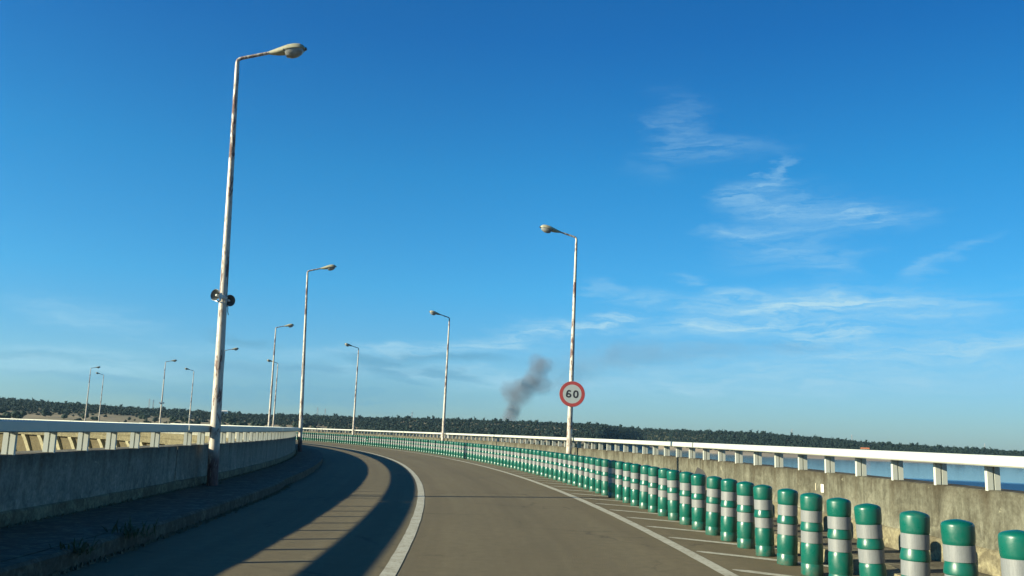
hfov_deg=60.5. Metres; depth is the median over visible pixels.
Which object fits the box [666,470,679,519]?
bollard
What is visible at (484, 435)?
railing
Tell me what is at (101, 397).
street lamp
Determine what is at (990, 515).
parapet wall
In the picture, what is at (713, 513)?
bollard
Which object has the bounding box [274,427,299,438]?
railing
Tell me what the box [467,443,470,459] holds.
bollard
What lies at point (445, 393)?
street lamp
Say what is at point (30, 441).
dam
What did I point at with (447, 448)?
bollard
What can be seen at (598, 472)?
bollard
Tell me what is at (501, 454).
bollard
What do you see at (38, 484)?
parapet wall
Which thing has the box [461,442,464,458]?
bollard
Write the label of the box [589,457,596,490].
bollard
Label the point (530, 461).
bollard
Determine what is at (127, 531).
weed
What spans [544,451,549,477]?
bollard
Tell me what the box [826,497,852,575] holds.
bollard
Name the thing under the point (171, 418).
oak tree
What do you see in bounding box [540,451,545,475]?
bollard
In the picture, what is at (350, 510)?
road
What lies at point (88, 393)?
street lamp
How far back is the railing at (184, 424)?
90.78 m
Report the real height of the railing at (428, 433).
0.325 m
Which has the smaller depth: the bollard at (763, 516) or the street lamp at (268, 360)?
the bollard at (763, 516)
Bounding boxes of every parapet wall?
[0,419,1023,575]
[0,432,295,526]
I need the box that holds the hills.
[0,406,1014,464]
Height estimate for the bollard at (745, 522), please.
0.752 m
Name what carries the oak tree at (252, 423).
on the hills
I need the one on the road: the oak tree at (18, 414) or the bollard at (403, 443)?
the bollard at (403, 443)
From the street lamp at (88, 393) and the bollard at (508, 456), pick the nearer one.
the bollard at (508, 456)
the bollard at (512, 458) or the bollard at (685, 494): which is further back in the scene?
the bollard at (512, 458)
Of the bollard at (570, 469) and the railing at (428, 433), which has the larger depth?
the railing at (428, 433)
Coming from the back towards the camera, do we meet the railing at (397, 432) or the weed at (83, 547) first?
the railing at (397, 432)
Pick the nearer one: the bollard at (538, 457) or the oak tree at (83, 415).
the bollard at (538, 457)
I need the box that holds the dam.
[0,432,242,451]
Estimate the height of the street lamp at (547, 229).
8.000 m
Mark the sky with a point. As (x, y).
(805, 217)
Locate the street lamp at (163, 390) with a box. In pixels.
[159,360,176,422]
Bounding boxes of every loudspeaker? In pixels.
[211,289,227,302]
[225,295,234,314]
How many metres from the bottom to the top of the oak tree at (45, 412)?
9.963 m
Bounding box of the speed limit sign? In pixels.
[559,381,584,406]
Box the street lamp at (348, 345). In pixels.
[345,343,358,434]
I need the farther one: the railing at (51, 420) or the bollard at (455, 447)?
the railing at (51, 420)
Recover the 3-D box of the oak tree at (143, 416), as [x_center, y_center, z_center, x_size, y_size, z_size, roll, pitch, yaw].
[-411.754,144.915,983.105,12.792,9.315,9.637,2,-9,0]
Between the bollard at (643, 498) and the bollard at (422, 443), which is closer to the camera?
the bollard at (643, 498)
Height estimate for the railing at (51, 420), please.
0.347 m
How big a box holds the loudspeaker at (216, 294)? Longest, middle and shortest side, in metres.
0.276 x 0.216 x 0.213 m
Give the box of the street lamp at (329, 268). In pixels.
[298,264,336,451]
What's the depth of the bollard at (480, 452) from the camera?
37.64 m
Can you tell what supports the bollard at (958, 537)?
on the road
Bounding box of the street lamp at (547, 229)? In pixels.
[539,225,577,453]
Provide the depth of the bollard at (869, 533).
6.95 m
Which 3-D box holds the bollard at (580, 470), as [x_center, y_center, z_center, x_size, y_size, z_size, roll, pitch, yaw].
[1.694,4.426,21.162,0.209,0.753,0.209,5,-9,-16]
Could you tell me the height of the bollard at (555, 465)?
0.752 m
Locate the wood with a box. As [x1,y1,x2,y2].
[0,397,1023,455]
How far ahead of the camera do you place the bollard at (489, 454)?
35.74 m
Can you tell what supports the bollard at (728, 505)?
on the road
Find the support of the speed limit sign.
attached to the street lamp at (547, 229)
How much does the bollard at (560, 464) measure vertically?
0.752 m
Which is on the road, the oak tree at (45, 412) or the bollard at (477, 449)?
the bollard at (477, 449)
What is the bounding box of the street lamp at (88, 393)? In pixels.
[84,366,99,420]
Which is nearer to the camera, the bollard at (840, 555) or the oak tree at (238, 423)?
the bollard at (840, 555)
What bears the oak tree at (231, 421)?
on the hills
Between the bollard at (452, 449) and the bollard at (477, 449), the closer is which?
the bollard at (477, 449)
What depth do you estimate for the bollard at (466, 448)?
40.78 m
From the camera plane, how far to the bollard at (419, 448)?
51.95 m
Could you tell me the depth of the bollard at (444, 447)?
45.78 m
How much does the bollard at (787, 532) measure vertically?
0.752 m
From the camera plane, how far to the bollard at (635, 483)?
15.94 m
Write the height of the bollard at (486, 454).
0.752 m
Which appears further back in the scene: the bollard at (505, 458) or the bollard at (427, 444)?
the bollard at (427, 444)
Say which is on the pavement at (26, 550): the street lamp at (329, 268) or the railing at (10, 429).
the street lamp at (329, 268)
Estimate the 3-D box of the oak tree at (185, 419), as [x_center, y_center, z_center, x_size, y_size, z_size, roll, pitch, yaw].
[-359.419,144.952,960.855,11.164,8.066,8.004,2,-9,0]
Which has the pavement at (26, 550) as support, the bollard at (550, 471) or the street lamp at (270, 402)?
the street lamp at (270, 402)
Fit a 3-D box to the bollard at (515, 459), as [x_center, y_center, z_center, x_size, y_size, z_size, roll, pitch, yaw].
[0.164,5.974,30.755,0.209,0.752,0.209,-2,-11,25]
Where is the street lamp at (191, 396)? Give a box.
[185,368,193,423]
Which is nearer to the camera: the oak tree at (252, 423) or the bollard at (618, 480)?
the bollard at (618, 480)
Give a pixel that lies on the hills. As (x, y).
(108, 418)
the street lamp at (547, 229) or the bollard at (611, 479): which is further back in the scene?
the street lamp at (547, 229)
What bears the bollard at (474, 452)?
on the road
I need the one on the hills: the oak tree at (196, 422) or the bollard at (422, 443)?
the oak tree at (196, 422)
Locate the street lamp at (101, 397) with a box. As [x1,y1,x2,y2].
[96,372,103,421]
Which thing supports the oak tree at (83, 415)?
on the hills
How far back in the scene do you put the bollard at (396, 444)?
58.06 m
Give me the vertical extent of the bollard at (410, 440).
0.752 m
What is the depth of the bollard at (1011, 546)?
5.05 m
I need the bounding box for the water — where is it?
[611,448,1023,490]
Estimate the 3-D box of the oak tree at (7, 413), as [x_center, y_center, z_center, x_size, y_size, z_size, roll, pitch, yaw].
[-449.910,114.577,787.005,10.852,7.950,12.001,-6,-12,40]
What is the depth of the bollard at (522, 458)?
29.42 m
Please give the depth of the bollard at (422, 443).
51.35 m
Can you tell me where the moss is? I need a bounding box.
[0,450,297,575]
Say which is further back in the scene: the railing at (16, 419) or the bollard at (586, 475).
the railing at (16, 419)
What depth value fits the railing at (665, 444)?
21.33 m
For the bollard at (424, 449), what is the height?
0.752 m
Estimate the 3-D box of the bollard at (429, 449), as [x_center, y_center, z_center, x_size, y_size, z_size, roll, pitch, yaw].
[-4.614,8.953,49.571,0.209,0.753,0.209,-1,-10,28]
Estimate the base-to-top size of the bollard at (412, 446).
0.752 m
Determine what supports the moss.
on the pavement at (26, 550)
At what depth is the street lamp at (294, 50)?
15.77 m
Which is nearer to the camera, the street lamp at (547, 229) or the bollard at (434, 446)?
the street lamp at (547, 229)
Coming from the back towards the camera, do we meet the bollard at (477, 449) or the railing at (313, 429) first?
the railing at (313, 429)
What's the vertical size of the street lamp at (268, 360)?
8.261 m
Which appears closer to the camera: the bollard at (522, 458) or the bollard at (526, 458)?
the bollard at (526, 458)
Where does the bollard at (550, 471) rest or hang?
on the road
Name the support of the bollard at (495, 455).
on the road
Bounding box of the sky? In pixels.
[0,0,1023,450]
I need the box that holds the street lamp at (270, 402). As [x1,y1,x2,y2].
[268,324,293,426]
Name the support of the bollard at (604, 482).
on the road
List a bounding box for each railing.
[0,418,33,419]
[0,420,188,454]
[34,419,68,420]
[170,423,199,424]
[183,425,282,445]
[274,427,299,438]
[303,428,322,431]
[322,429,362,433]
[362,430,404,435]
[404,431,450,438]
[449,433,503,441]
[502,435,573,446]
[572,438,694,457]
[693,443,1023,490]
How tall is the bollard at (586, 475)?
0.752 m
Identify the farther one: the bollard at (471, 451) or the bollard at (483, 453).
the bollard at (471, 451)
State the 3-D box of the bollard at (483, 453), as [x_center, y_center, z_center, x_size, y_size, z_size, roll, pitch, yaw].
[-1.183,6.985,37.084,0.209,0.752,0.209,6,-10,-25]
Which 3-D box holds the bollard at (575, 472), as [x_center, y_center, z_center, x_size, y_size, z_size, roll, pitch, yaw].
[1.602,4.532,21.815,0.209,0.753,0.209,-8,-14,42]
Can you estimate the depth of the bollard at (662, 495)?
14.01 m
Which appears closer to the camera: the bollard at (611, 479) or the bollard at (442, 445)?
the bollard at (611, 479)
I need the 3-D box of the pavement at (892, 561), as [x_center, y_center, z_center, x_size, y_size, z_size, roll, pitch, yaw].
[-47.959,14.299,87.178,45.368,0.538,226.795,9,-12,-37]
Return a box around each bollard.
[395,437,397,448]
[402,438,404,449]
[409,438,411,450]
[411,439,413,450]
[418,439,421,451]
[421,439,424,451]
[423,439,425,452]
[426,440,428,452]
[428,440,430,452]
[433,440,436,453]
[438,440,440,454]
[441,441,443,454]
[443,441,446,455]
[446,441,449,455]
[448,441,451,455]
[451,442,453,456]
[453,442,456,456]
[456,442,459,457]
[459,442,462,457]
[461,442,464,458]
[464,443,467,458]
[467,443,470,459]
[470,443,473,459]
[473,443,475,460]
[475,444,478,460]
[478,444,482,461]
[481,444,485,461]
[484,445,487,462]
[487,445,490,463]
[490,445,494,463]
[493,445,496,464]
[497,446,500,465]
[500,446,504,465]
[503,446,506,466]
[506,447,510,467]
[510,447,514,468]
[513,448,516,469]
[517,448,521,469]
[520,448,524,470]
[524,449,529,471]
[528,449,532,472]
[532,450,536,473]
[536,450,540,474]
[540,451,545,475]
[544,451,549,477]
[548,452,554,478]
[553,452,558,479]
[557,453,564,480]
[562,454,568,482]
[567,454,572,483]
[572,455,579,485]
[578,456,585,487]
[583,456,591,489]
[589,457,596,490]
[595,458,602,493]
[601,459,609,495]
[608,460,616,497]
[615,461,624,499]
[623,462,632,502]
[630,464,640,505]
[639,465,651,508]
[648,466,659,512]
[658,468,669,515]
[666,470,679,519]
[679,471,692,524]
[691,473,705,529]
[705,476,721,535]
[720,478,737,541]
[737,481,754,548]
[753,484,774,556]
[777,488,797,565]
[800,493,823,575]
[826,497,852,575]
[854,503,886,575]
[899,511,930,575]
[940,519,978,575]
[998,530,1023,575]
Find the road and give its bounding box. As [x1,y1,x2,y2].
[58,440,859,575]
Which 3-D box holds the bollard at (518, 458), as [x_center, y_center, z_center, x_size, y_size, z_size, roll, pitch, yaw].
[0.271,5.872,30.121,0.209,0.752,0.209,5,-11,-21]
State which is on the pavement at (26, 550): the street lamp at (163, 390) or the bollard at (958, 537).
the street lamp at (163, 390)
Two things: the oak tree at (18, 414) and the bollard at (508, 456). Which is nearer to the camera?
the bollard at (508, 456)
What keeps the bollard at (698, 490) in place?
on the road
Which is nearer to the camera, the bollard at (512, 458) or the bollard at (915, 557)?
the bollard at (915, 557)
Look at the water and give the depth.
582.85 m
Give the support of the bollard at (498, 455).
on the road
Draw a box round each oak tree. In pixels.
[2,411,11,416]
[11,410,27,418]
[42,409,50,416]
[81,413,88,418]
[138,413,150,420]
[169,416,177,421]
[179,417,188,421]
[187,420,200,423]
[227,418,236,424]
[232,422,243,425]
[250,421,260,425]
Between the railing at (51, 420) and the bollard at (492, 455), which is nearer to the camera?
the bollard at (492, 455)
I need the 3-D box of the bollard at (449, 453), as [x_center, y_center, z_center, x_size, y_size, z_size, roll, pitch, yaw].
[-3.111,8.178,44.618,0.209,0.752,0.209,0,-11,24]
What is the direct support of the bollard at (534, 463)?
on the road
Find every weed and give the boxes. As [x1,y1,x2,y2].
[49,535,105,556]
[102,518,160,539]
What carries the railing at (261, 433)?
on the parapet wall at (38, 484)
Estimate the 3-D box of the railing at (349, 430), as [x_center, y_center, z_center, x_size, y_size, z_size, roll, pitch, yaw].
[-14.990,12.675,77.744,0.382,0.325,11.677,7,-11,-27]
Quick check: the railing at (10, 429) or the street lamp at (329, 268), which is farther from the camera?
the street lamp at (329, 268)
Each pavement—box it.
[0,444,322,575]
[754,517,991,575]
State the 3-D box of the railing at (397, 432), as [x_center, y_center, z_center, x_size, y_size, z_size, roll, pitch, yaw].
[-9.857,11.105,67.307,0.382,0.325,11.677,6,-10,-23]
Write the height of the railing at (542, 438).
0.325 m
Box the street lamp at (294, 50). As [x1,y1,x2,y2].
[206,43,306,485]
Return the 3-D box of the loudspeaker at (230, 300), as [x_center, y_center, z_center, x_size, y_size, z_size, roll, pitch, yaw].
[-5.183,0.306,15.881,0.276,0.365,0.213,-3,-10,42]
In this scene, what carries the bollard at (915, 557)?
on the road
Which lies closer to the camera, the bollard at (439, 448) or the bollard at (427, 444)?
the bollard at (439, 448)
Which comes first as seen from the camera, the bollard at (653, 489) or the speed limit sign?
the bollard at (653, 489)
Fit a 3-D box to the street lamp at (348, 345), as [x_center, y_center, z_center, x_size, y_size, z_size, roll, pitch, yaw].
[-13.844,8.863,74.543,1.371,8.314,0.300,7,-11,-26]
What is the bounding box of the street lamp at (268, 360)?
[267,359,277,426]
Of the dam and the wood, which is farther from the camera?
the wood
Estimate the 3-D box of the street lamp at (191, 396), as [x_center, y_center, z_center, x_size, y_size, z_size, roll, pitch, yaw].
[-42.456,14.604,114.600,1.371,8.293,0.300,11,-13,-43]
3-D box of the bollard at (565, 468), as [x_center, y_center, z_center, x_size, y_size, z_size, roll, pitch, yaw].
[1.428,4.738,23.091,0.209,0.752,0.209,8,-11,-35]
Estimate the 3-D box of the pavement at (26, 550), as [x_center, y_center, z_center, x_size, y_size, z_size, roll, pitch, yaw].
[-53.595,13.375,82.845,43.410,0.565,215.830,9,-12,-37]
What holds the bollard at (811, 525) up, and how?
on the road
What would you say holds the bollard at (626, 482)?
on the road
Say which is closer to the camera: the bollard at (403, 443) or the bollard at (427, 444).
the bollard at (427, 444)
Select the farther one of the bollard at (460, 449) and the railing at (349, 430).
the railing at (349, 430)
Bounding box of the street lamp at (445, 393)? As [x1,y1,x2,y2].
[429,310,449,440]
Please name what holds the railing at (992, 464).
on the parapet wall at (990, 515)
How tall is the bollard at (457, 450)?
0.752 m

